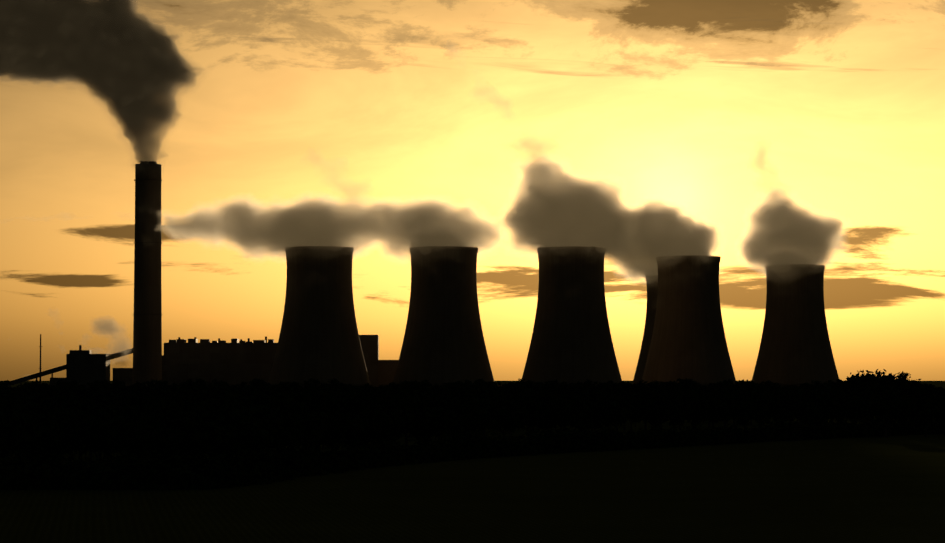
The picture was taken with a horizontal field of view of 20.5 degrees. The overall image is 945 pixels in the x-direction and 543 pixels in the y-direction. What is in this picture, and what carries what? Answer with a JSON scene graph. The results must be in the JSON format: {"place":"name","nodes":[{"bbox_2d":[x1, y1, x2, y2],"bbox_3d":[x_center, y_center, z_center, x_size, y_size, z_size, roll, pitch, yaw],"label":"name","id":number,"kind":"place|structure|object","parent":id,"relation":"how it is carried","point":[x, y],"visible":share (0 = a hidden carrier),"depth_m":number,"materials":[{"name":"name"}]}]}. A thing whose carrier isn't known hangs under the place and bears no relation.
{"place":"outdoors","nodes":[
{"label":"outdoors","id":0,"kind":"place"},
{"bbox_2d":[0,381,944,542],"bbox_3d":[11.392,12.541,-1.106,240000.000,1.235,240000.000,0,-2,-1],"label":"ground","id":1,"kind":"structure","parent":0,"point":[883,489],"depth_m":265.63,"materials":[{"name":"black plant"}]},
{"bbox_2d":[132,161,162,385],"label":"chimney","id":2,"kind":"object","parent":1,"relation":"on","point":[147,342],"visible":0.92,"depth_m":2046.59,"materials":[{"name":"concrete"}]},
{"bbox_2d":[268,246,370,388],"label":"cooling tower","id":3,"kind":"structure","parent":1,"relation":"on","point":[319,339],"depth_m":1973.53,"materials":[{"name":"concrete"}]},
{"bbox_2d":[6,334,740,388],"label":"industrial buildings","id":4,"kind":"structure","parent":1,"relation":"on","point":[235,361],"depth_m":2122.77,"materials":[{"name":"concrete"}]},
{"bbox_2d":[393,246,494,386],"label":"cooling tower","id":5,"kind":"structure","parent":1,"relation":"on","point":[443,341],"depth_m":1975.92,"materials":[{"name":"concrete"}]},
{"bbox_2d":[0,369,944,465],"bbox_3d":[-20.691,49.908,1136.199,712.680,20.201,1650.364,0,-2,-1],"label":"woodland trees","id":6,"kind":"object","parent":1,"relation":"on","point":[107,418],"visible":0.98,"depth_m":579.28,"materials":[{"name":"black plant"}]},
{"bbox_2d":[522,246,621,386],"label":"cooling tower","id":7,"kind":"structure","parent":1,"relation":"on","point":[571,341],"depth_m":1978.29,"materials":[{"name":"concrete"}]},
{"bbox_2d":[632,275,657,383],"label":"cooling tower","id":8,"kind":"structure","parent":1,"relation":"on","point":[652,291],"depth_m":2510.72,"materials":[{"name":"concrete"}]},
{"bbox_2d":[642,255,735,387],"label":"cooling tower","id":9,"kind":"structure","parent":1,"relation":"on","point":[688,341],"depth_m":2120.75,"materials":[{"name":"concrete"}]},
{"bbox_2d":[752,264,838,388],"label":"cooling tower","id":10,"kind":"structure","parent":1,"relation":"on","point":[795,349],"depth_m":2283.13,"materials":[{"name":"concrete"}]},
{"bbox_2d":[0,0,944,380],"label":"sky","id":11,"kind":"structure","parent":0,"point":[754,135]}
]}

